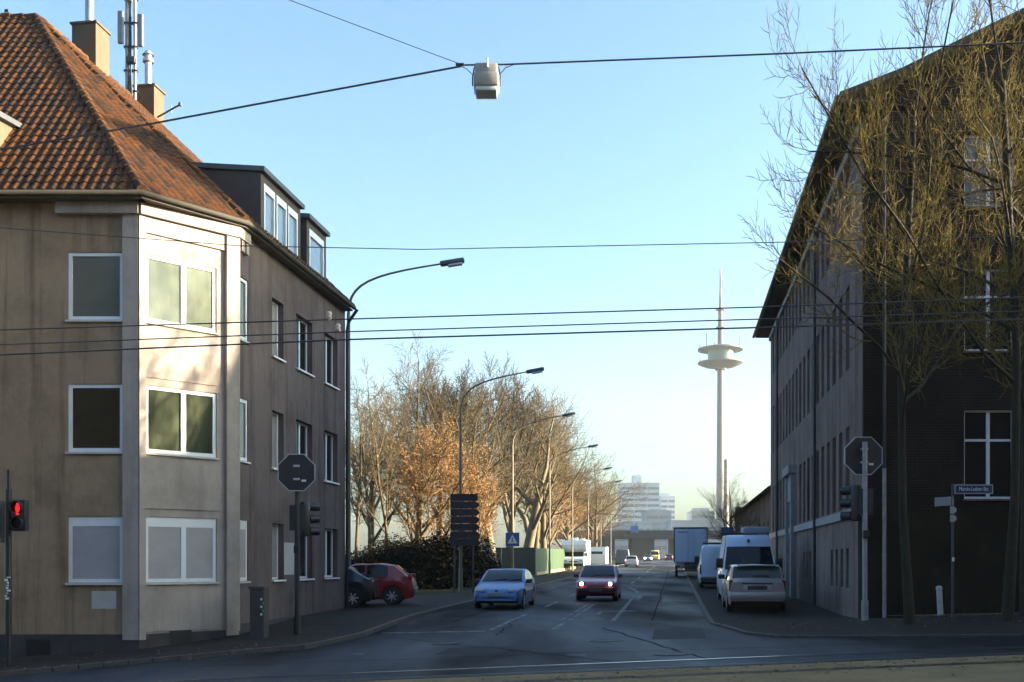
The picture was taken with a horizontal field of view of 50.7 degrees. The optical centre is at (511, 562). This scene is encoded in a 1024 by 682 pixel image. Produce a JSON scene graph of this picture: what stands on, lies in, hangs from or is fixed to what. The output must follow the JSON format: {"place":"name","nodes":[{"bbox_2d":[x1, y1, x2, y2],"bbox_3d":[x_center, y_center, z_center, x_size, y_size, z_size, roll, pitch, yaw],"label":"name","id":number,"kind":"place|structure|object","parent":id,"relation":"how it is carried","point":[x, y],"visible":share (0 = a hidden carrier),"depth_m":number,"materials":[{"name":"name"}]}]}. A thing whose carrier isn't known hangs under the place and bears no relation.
{"place":"outdoors","nodes":[
{"label":"outdoors","id":0,"kind":"place"},
{"bbox_2d":[0,595,473,670],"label":"pavement","id":1,"kind":"structure","parent":0,"point":[321,626],"depth_m":26.33,"materials":[{"name":"concrete"}]},
{"bbox_2d":[0,470,28,666],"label":"pedestrian signal","id":2,"kind":"object","parent":1,"relation":"on","point":[17,514],"visible":0.98,"depth_m":22.55,"materials":[{"name":"plastic"}]},
{"bbox_2d":[248,586,270,638],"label":"utility pillar","id":3,"kind":"structure","parent":1,"relation":"on","point":[259,612],"depth_m":25.73,"materials":[{"name":"metal"}]},
{"bbox_2d":[278,454,319,634],"bbox_3d":[-5.170,-0.391,26.370,1.017,4.524,0.458,0,0,-25],"label":"signal post","id":4,"kind":"object","parent":1,"relation":"on","point":[296,473],"visible":0.99,"depth_m":26.34,"materials":[{"name":"metal"}]},
{"bbox_2d":[347,257,464,566],"bbox_3d":[-3.645,-4.404,36.822,4.070,11.939,0.300,0,0,1],"label":"street lamp","id":5,"kind":"object","parent":1,"relation":"on","point":[455,262],"visible":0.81,"depth_m":36.84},
{"bbox_2d":[352,558,638,594],"bbox_3d":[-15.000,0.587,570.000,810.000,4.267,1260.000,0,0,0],"label":"ground","id":6,"kind":"structure","parent":0,"point":[433,591],"depth_m":57.65,"materials":[{"name":"grey plant"}]},
{"bbox_2d":[0,0,358,657],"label":"corner house","id":7,"kind":"structure","parent":6,"relation":"on","point":[153,490],"depth_m":25.77,"materials":[{"name":"paint"}]},
{"bbox_2d":[65,516,121,584],"bbox_3d":[-9.630,-0.283,25.015,1.360,1.586,0.150,0,0,0],"label":"window","id":8,"kind":"structure","parent":7,"relation":"in","point":[95,542],"depth_m":25.04,"materials":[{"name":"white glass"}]},
{"bbox_2d":[65,384,121,453],"bbox_3d":[-9.630,-3.328,25.015,1.360,1.616,0.150,0,0,0],"label":"window","id":9,"kind":"structure","parent":7,"relation":"in","point":[95,410],"depth_m":25.06,"materials":[{"name":"brown glass"}]},
{"bbox_2d":[65,253,121,321],"bbox_3d":[-9.630,-6.378,25.015,1.360,1.616,0.150,0,0,0],"label":"window","id":10,"kind":"structure","parent":7,"relation":"in","point":[95,279],"depth_m":25.06,"materials":[{"name":"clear glass"}]},
{"bbox_2d":[117,0,143,99],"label":"antenna mast","id":11,"kind":"object","parent":7,"relation":"attached to","point":[137,22],"visible":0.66,"depth_m":36.21,"materials":[{"name":"metal"}]},
{"bbox_2d":[146,517,218,584],"bbox_3d":[-7.877,-0.283,25.777,0.150,1.586,1.930,0,0,45],"label":"window","id":12,"kind":"structure","parent":7,"relation":"in","point":[178,550],"depth_m":25.78,"materials":[{"name":"grey glass"}]},
{"bbox_2d":[146,385,218,459],"bbox_3d":[-7.877,-3.328,25.777,0.150,1.616,1.930,0,0,45],"label":"window","id":13,"kind":"structure","parent":7,"relation":"in","point":[179,423],"depth_m":25.79,"materials":[{"name":"green glass"}]},
{"bbox_2d":[146,254,218,334],"bbox_3d":[-7.877,-6.378,25.777,0.150,1.616,1.930,0,0,45],"label":"window","id":14,"kind":"structure","parent":7,"relation":"in","point":[177,292],"depth_m":25.79,"materials":[{"name":"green glass"}]},
{"bbox_2d":[240,277,249,342],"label":"window","id":15,"kind":"structure","parent":7,"relation":"in","point":[243,283],"depth_m":27.44,"materials":[{"name":"white glass"}]},
{"bbox_2d":[240,520,250,582],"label":"window","id":16,"kind":"structure","parent":7,"relation":"in","point":[243,524],"depth_m":27.39,"materials":[{"name":"white glass"}]},
{"bbox_2d":[240,398,250,463],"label":"window","id":17,"kind":"structure","parent":7,"relation":"in","point":[243,403],"depth_m":27.44,"materials":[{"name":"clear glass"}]},
{"bbox_2d":[272,412,277,470],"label":"window","id":18,"kind":"structure","parent":7,"relation":"in","point":[274,416],"depth_m":29.92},
{"bbox_2d":[272,524,285,581],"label":"window","id":19,"kind":"structure","parent":7,"relation":"in","point":[274,526],"depth_m":29.92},
{"bbox_2d":[272,301,285,362],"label":"window","id":20,"kind":"structure","parent":7,"relation":"in","point":[274,306],"depth_m":29.92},
{"bbox_2d":[296,421,306,455],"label":"window","id":21,"kind":"structure","parent":7,"relation":"in","point":[301,429],"depth_m":32.09,"materials":[{"name":"white glass"}]},
{"bbox_2d":[296,317,314,377],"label":"window","id":22,"kind":"structure","parent":7,"relation":"in","point":[301,327],"depth_m":32.09,"materials":[{"name":"white glass"}]},
{"bbox_2d":[300,535,314,580],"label":"window","id":23,"kind":"structure","parent":7,"relation":"in","point":[303,540],"depth_m":32.26,"materials":[{"name":"white glass"}]},
{"bbox_2d":[324,529,339,578],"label":"window","id":24,"kind":"structure","parent":7,"relation":"in","point":[328,533],"depth_m":34.59,"materials":[{"name":"white glass"}]},
{"bbox_2d":[324,432,339,484],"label":"window","id":25,"kind":"structure","parent":7,"relation":"in","point":[328,438],"depth_m":34.59,"materials":[{"name":"white glass"}]},
{"bbox_2d":[324,335,339,390],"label":"window","id":26,"kind":"structure","parent":7,"relation":"in","point":[328,345],"depth_m":34.59,"materials":[{"name":"white glass"}]},
{"bbox_2d":[0,599,473,676],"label":"kerb","id":27,"kind":"structure","parent":6,"relation":"on","point":[212,654],"depth_m":22.66,"materials":[{"name":"concrete"}]},
{"bbox_2d":[351,392,384,559],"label":"slender tree","id":28,"kind":"object","parent":6,"relation":"on","point":[359,476],"visible":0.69,"depth_m":60.59,"materials":[{"name":"brown plant"}]},
{"bbox_2d":[351,548,387,564],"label":"evergreen bush","id":29,"kind":"object","parent":6,"relation":"on","point":[362,559],"visible":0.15,"depth_m":57.66,"materials":[{"name":"green plant"}]},
{"bbox_2d":[350,380,399,555],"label":"slender tree","id":30,"kind":"object","parent":6,"relation":"on","point":[366,501],"visible":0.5,"depth_m":62.51,"materials":[{"name":"brown plant"}]},
{"bbox_2d":[352,396,405,542],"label":"slender tree","id":31,"kind":"object","parent":6,"relation":"on","point":[379,491],"visible":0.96,"depth_m":60.66,"materials":[{"name":"brown plant"}]},
{"bbox_2d":[351,532,424,570],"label":"evergreen bush","id":32,"kind":"object","parent":6,"relation":"on","point":[386,550],"visible":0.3,"depth_m":58.67,"materials":[{"name":"green plant"}]},
{"bbox_2d":[360,382,417,546],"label":"slender tree","id":33,"kind":"object","parent":6,"relation":"on","point":[388,522],"visible":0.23,"depth_m":69.12,"materials":[{"name":"brown plant"}]},
{"bbox_2d":[350,355,477,550],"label":"bare tree","id":34,"kind":"object","parent":6,"relation":"on","point":[400,435],"visible":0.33,"depth_m":67.46,"materials":[{"name":"brown plant"}]},
{"bbox_2d":[386,531,481,589],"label":"evergreen bush","id":35,"kind":"object","parent":6,"relation":"on","point":[433,565],"visible":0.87,"depth_m":57.48,"materials":[{"name":"green plant"}]},
{"bbox_2d":[376,413,500,543],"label":"copper tree","id":36,"kind":"object","parent":6,"relation":"on","point":[411,480],"visible":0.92,"depth_m":62.69,"materials":[{"name":"orange plant"}]},
{"bbox_2d":[351,330,550,544],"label":"bare tree","id":37,"kind":"object","parent":6,"relation":"on","point":[411,402],"visible":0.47,"depth_m":71.06,"materials":[{"name":"brown plant"}]},
{"bbox_2d":[381,354,521,536],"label":"bare tree","id":38,"kind":"object","parent":6,"relation":"on","point":[424,423],"visible":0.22,"depth_m":91.05,"materials":[{"name":"brown plant"}]},
{"bbox_2d":[412,530,500,586],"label":"evergreen bush","id":39,"kind":"object","parent":6,"relation":"on","point":[483,553],"visible":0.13,"depth_m":61.80,"materials":[{"name":"green plant"}]},
{"bbox_2d":[390,347,541,580],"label":"bare tree","id":40,"kind":"object","parent":6,"relation":"on","point":[465,413],"visible":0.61,"depth_m":74.86,"materials":[{"name":"brown plant"}]},
{"bbox_2d":[423,448,510,583],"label":"copper tree","id":41,"kind":"object","parent":6,"relation":"on","point":[485,513],"visible":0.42,"depth_m":67.30,"materials":[{"name":"orange plant"}]},
{"bbox_2d":[430,409,545,567],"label":"bare tree","id":42,"kind":"object","parent":6,"relation":"on","point":[507,490],"visible":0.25,"depth_m":87.87,"materials":[{"name":"brown plant"}]},
{"bbox_2d":[465,351,578,546],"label":"bare tree","id":43,"kind":"object","parent":6,"relation":"on","point":[520,422],"visible":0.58,"depth_m":99.17,"materials":[{"name":"brown plant"}]},
{"bbox_2d":[478,387,585,546],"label":"bare tree","id":44,"kind":"object","parent":6,"relation":"on","point":[538,502],"visible":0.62,"depth_m":97.46,"materials":[{"name":"brown plant"}]},
{"bbox_2d":[487,457,579,548],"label":"copper tree","id":45,"kind":"object","parent":6,"relation":"on","point":[555,523],"visible":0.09,"depth_m":132.48,"materials":[{"name":"brown plant"}]},
{"bbox_2d":[495,547,576,574],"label":"hoarding","id":46,"kind":"object","parent":6,"relation":"on","point":[533,560],"visible":0.7,"depth_m":92.00,"materials":[{"name":"plastic"}]},
{"bbox_2d":[482,378,595,547],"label":"bare tree","id":47,"kind":"object","parent":6,"relation":"on","point":[536,543],"visible":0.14,"depth_m":124.36,"materials":[{"name":"brown plant"}]},
{"bbox_2d":[477,391,616,548],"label":"bare tree","id":48,"kind":"object","parent":6,"relation":"on","point":[544,527],"visible":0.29,"depth_m":114.48,"materials":[{"name":"brown plant"}]},
{"bbox_2d":[523,466,594,548],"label":"copper tree","id":49,"kind":"object","parent":6,"relation":"on","point":[574,525],"visible":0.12,"depth_m":164.34,"materials":[{"name":"brown plant"}]},
{"bbox_2d":[524,419,647,539],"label":"bare tree","id":50,"kind":"object","parent":6,"relation":"on","point":[566,535],"visible":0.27,"depth_m":139.51,"materials":[{"name":"brown plant"}]},
{"bbox_2d":[569,476,630,546],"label":"copper tree","id":51,"kind":"object","parent":6,"relation":"on","point":[591,534],"visible":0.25,"depth_m":193.59,"materials":[{"name":"brown plant"}]},
{"bbox_2d":[571,449,648,546],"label":"bare tree","id":52,"kind":"object","parent":6,"relation":"on","point":[595,530],"visible":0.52,"depth_m":178.70,"materials":[{"name":"brown plant"}]},
{"bbox_2d":[539,530,734,559],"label":"bridge","id":53,"kind":"structure","parent":6,"relation":"on","point":[640,544],"depth_m":262.50,"materials":[{"name":"concrete"}]},
{"bbox_2d":[608,523,665,557],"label":"flat building","id":54,"kind":"structure","parent":6,"relation":"on","point":[660,545],"depth_m":420.00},
{"bbox_2d":[618,475,659,522],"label":"office tower","id":55,"kind":"structure","parent":6,"relation":"on","point":[652,495],"depth_m":620.00,"materials":[{"name":"concrete"}]},
{"bbox_2d":[641,509,671,522],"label":"flat building","id":56,"kind":"structure","parent":6,"relation":"on","point":[657,515],"depth_m":480.00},
{"bbox_2d":[659,493,674,519],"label":"office block","id":57,"kind":"structure","parent":6,"relation":"on","point":[666,501],"depth_m":660.00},
{"bbox_2d":[665,520,729,553],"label":"flat building","id":58,"kind":"structure","parent":6,"relation":"on","point":[671,524],"depth_m":390.00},
{"bbox_2d":[686,508,714,519],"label":"office block","id":59,"kind":"structure","parent":6,"relation":"on","point":[692,514],"depth_m":600.00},
{"bbox_2d":[698,268,742,519],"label":"television tower","id":60,"kind":"structure","parent":6,"relation":"on","point":[720,360],"depth_m":583.20,"materials":[{"name":"concrete"}]},
{"bbox_2d":[723,459,728,526],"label":"brick chimney","id":61,"kind":"object","parent":6,"relation":"on","point":[726,461],"visible":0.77,"depth_m":329.38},
{"bbox_2d":[697,466,756,544],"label":"bare tree","id":62,"kind":"object","parent":6,"relation":"on","point":[736,519],"visible":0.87,"depth_m":75.49,"materials":[{"name":"brown plant"}]},
{"bbox_2d":[732,485,770,541],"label":"building","id":63,"kind":"structure","parent":6,"relation":"on","point":[760,503],"depth_m":70.32,"materials":[{"name":"brown brick"}]},
{"bbox_2d":[682,568,1023,637],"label":"kerb","id":64,"kind":"structure","parent":6,"relation":"on","point":[710,620],"depth_m":20.63,"materials":[{"name":"concrete"}]},
{"bbox_2d":[739,0,1023,623],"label":"mossy tree","id":65,"kind":"object","parent":6,"relation":"on","point":[907,583],"visible":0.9,"depth_m":23.03,"materials":[{"name":"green plant"}]},
{"bbox_2d":[748,0,1023,620],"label":"mossy tree","id":66,"kind":"object","parent":6,"relation":"on","point":[1008,598],"visible":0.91,"depth_m":22.74,"materials":[{"name":"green plant"}]},
{"bbox_2d":[752,8,1023,617],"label":"gabled building","id":67,"kind":"structure","parent":6,"relation":"on","point":[958,429],"depth_m":29.00,"materials":[{"name":"brick"}]},
{"bbox_2d":[963,410,1010,500],"bbox_3d":[12.820,-2.893,29.060,1.460,2.446,0.240,0,0,0],"label":"window","id":68,"kind":"structure","parent":67,"relation":"in","point":[987,433],"depth_m":29.15,"materials":[{"name":"glass"}]},
{"bbox_2d":[963,269,1011,352],"bbox_3d":[12.820,-6.778,29.060,1.460,2.276,0.240,0,0,0],"label":"window","id":69,"kind":"structure","parent":67,"relation":"in","point":[987,277],"depth_m":29.15,"materials":[{"name":"glass"}]},
{"bbox_2d":[963,135,1014,207],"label":"window","id":70,"kind":"structure","parent":67,"relation":"in","point":[970,138],"depth_m":29.15,"materials":[{"name":"glass"}]},
{"bbox_2d":[810,0,1023,615],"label":"mossy tree","id":71,"kind":"object","parent":6,"relation":"on","point":[1005,361],"visible":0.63,"depth_m":24.65,"materials":[{"name":"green plant"}]},
{"bbox_2d":[0,611,1023,681],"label":"cross road","id":72,"kind":"structure","parent":0,"point":[373,655],"depth_m":20.00,"materials":[{"name":"asphalt"}]},
{"bbox_2d":[383,566,654,632],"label":"road markings","id":73,"kind":"object","parent":72,"relation":"on","point":[619,613],"visible":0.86,"depth_m":31.87,"materials":[{"name":"paint"}]},
{"bbox_2d":[179,568,890,666],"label":"tar seams","id":74,"kind":"object","parent":72,"relation":"on","point":[554,653],"visible":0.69,"depth_m":20.23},
{"bbox_2d":[434,595,705,654],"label":"road patches","id":75,"kind":"object","parent":72,"relation":"on","point":[686,633],"visible":1,"depth_m":22.60,"materials":[{"name":"asphalt"}]},
{"bbox_2d":[163,646,1018,681],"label":"tram rail","id":76,"kind":"object","parent":72,"relation":"on","point":[593,664],"visible":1,"depth_m":17.34,"materials":[{"name":"metal"}]},
{"bbox_2d":[291,652,1023,681],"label":"tram rail","id":77,"kind":"object","parent":72,"relation":"on","point":[664,667],"visible":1,"depth_m":16.33,"materials":[{"name":"grey metal"}]},
{"bbox_2d":[350,655,1023,681],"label":"track bed","id":78,"kind":"object","parent":72,"relation":"in","point":[1002,672],"visible":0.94,"depth_m":14.98,"materials":[{"name":"asphalt"}]},
{"bbox_2d":[487,660,1023,681],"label":"tram rail","id":79,"kind":"object","parent":78,"relation":"on","point":[763,671],"visible":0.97,"depth_m":15.24,"materials":[{"name":"grey metal"}]},
{"bbox_2d":[0,318,1023,355],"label":"overhead wire","id":80,"kind":"object","parent":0,"point":[512,335],"visible":1,"depth_m":17.39,"materials":[{"name":"metal"}]},
{"bbox_2d":[0,297,1023,329],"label":"overhead wire","id":81,"kind":"object","parent":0,"point":[328,314],"visible":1,"depth_m":15.39,"materials":[{"name":"metal"}]},
{"bbox_2d":[0,311,1023,344],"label":"overhead wire","id":82,"kind":"object","parent":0,"point":[338,326],"visible":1,"depth_m":16.59,"materials":[{"name":"metal"}]},
{"bbox_2d":[0,227,1023,249],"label":"overhead wire","id":83,"kind":"object","parent":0,"point":[511,247],"visible":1,"depth_m":18.99,"materials":[{"name":"metal"}]},
{"bbox_2d":[0,0,1023,557],"label":"sky","id":84,"kind":"structure","parent":0,"point":[657,151],"materials":[{"name":"blue"}]},
{"bbox_2d":[443,563,619,594],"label":"pavement","id":85,"kind":"structure","parent":0,"point":[546,578],"depth_m":75.18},
{"bbox_2d":[450,494,479,592],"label":"direction sign","id":86,"kind":"object","parent":85,"relation":"on","point":[463,507],"visible":0.89,"depth_m":49.40,"materials":[{"name":"metal"}]},
{"bbox_2d":[458,367,543,591],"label":"street lamp","id":87,"kind":"object","parent":85,"relation":"on","point":[460,568],"visible":0.96,"depth_m":49.94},
{"bbox_2d":[511,412,575,568],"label":"street lamp","id":88,"kind":"object","parent":85,"relation":"on","point":[571,414],"visible":0.94,"depth_m":65.94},
{"bbox_2d":[548,444,597,574],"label":"street lamp","id":89,"kind":"object","parent":85,"relation":"on","point":[549,561],"visible":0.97,"depth_m":85.53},
{"bbox_2d":[562,538,589,566],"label":"motorhome","id":90,"kind":"object","parent":85,"relation":"on","point":[581,552],"visible":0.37,"depth_m":116.67,"materials":[{"name":"white metal"}]},
{"bbox_2d":[590,547,607,564],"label":"caravan","id":91,"kind":"object","parent":85,"relation":"on","point":[598,555],"visible":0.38,"depth_m":128.06,"materials":[{"name":"white metal"}]},
{"bbox_2d":[444,558,701,610],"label":"street","id":92,"kind":"structure","parent":0,"point":[677,594],"depth_m":48.06,"materials":[{"name":"asphalt"}]},
{"bbox_2d":[474,568,534,608],"bbox_3d":[-0.218,0.878,38.404,2.032,1.337,4.330,0,1,9],"label":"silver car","id":93,"kind":"object","parent":92,"relation":"on","point":[508,585],"visible":1,"depth_m":37.16,"materials":[{"name":"blue paint"}]},
{"bbox_2d":[574,564,622,600],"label":"red car","id":94,"kind":"object","parent":92,"relation":"on","point":[598,579],"visible":1,"depth_m":42.83,"materials":[{"name":"paint"}]},
{"bbox_2d":[615,549,631,565],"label":"grey van","id":95,"kind":"object","parent":92,"relation":"on","point":[621,555],"visible":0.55,"depth_m":150.04,"materials":[{"name":"paint"}]},
{"bbox_2d":[674,527,707,576],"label":"box lorry","id":96,"kind":"object","parent":92,"relation":"on","point":[688,542],"visible":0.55,"depth_m":79.99,"materials":[{"name":"metal"}]},
{"bbox_2d":[675,529,689,561],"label":"back door","id":97,"kind":"structure","parent":96,"relation":"in","point":[682,536],"depth_m":80.02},
{"bbox_2d":[691,529,706,561],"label":"back door","id":98,"kind":"structure","parent":96,"relation":"in","point":[697,535],"depth_m":79.86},
{"bbox_2d":[461,42,1023,65],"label":"overhead wire","id":99,"kind":"object","parent":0,"point":[753,54],"visible":0.94,"depth_m":19.99,"materials":[{"name":"metal"}]},
{"bbox_2d":[456,58,512,98],"bbox_3d":[-0.511,-8.952,19.997,1.060,0.592,0.505,0,0,0],"label":"hanging lamp","id":100,"kind":"object","parent":99,"relation":"hanging from","point":[485,78],"visible":1,"depth_m":19.79,"materials":[{"name":"plastic"}]},
{"bbox_2d":[0,65,460,150],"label":"overhead wire","id":101,"kind":"object","parent":100,"relation":"attached to","point":[233,108],"visible":1,"depth_m":19.99,"materials":[{"name":"metal"}]},
{"bbox_2d":[686,568,1023,634],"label":"pavement","id":102,"kind":"structure","parent":0,"point":[797,611],"depth_m":24.36,"materials":[{"name":"concrete"}]},
{"bbox_2d":[694,542,721,587],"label":"white van","id":103,"kind":"object","parent":102,"relation":"on","point":[707,568],"visible":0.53,"depth_m":56.06,"materials":[{"name":"paint"}]},
{"bbox_2d":[716,520,782,599],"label":"white van","id":104,"kind":"object","parent":102,"relation":"on","point":[746,545],"visible":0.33,"depth_m":40.38,"materials":[{"name":"paint"}]},
{"bbox_2d":[718,564,785,611],"bbox_3d":[7.950,0.786,35.758,2.170,1.517,4.520,0,1,9],"label":"silver estate","id":105,"kind":"object","parent":102,"relation":"on","point":[759,585],"visible":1,"depth_m":33.78,"materials":[{"name":"beige paint"}]},
{"bbox_2d":[732,566,781,577],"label":"rear window","id":106,"kind":"structure","parent":105,"relation":"in","point":[738,571],"depth_m":33.92,"materials":[{"name":"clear glass"}]},
{"bbox_2d":[840,437,882,620],"bbox_3d":[8.299,-0.780,25.689,0.965,4.437,0.393,0,0,18],"label":"signal post","id":107,"kind":"object","parent":102,"relation":"on","point":[863,456],"visible":0.98,"depth_m":25.63,"materials":[{"name":"metal"}]},
{"bbox_2d":[935,484,992,618],"bbox_3d":[10.278,-0.219,24.627,1.240,3.170,0.419,0,0,25],"label":"street name sign","id":108,"kind":"object","parent":102,"relation":"on","point":[968,489],"visible":1,"depth_m":24.57,"materials":[{"name":"metal"}]},
{"bbox_2d":[915,613,1018,617],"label":"kerb","id":109,"kind":"structure","parent":102,"relation":"on","point":[934,616],"depth_m":26.66,"materials":[{"name":"concrete"}]},
{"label":"parking area","id":110,"kind":"structure","parent":0,"visible":0},
{"bbox_2d":[349,567,379,607],"bbox_3d":[-6.520,0.782,36.600,3.900,1.397,1.980,0,0,0],"label":"dark car","id":111,"kind":"object","parent":110,"relation":"on","point":[363,588],"visible":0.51,"depth_m":35.83,"materials":[{"name":"black paint"}]},
{"bbox_2d":[351,563,417,604],"bbox_3d":[-5.475,0.734,38.300,4.180,1.457,2.020,0,0,0],"label":"red hatchback","id":112,"kind":"object","parent":110,"relation":"on","point":[397,583],"visible":0.45,"depth_m":37.52,"materials":[{"name":"paint"}]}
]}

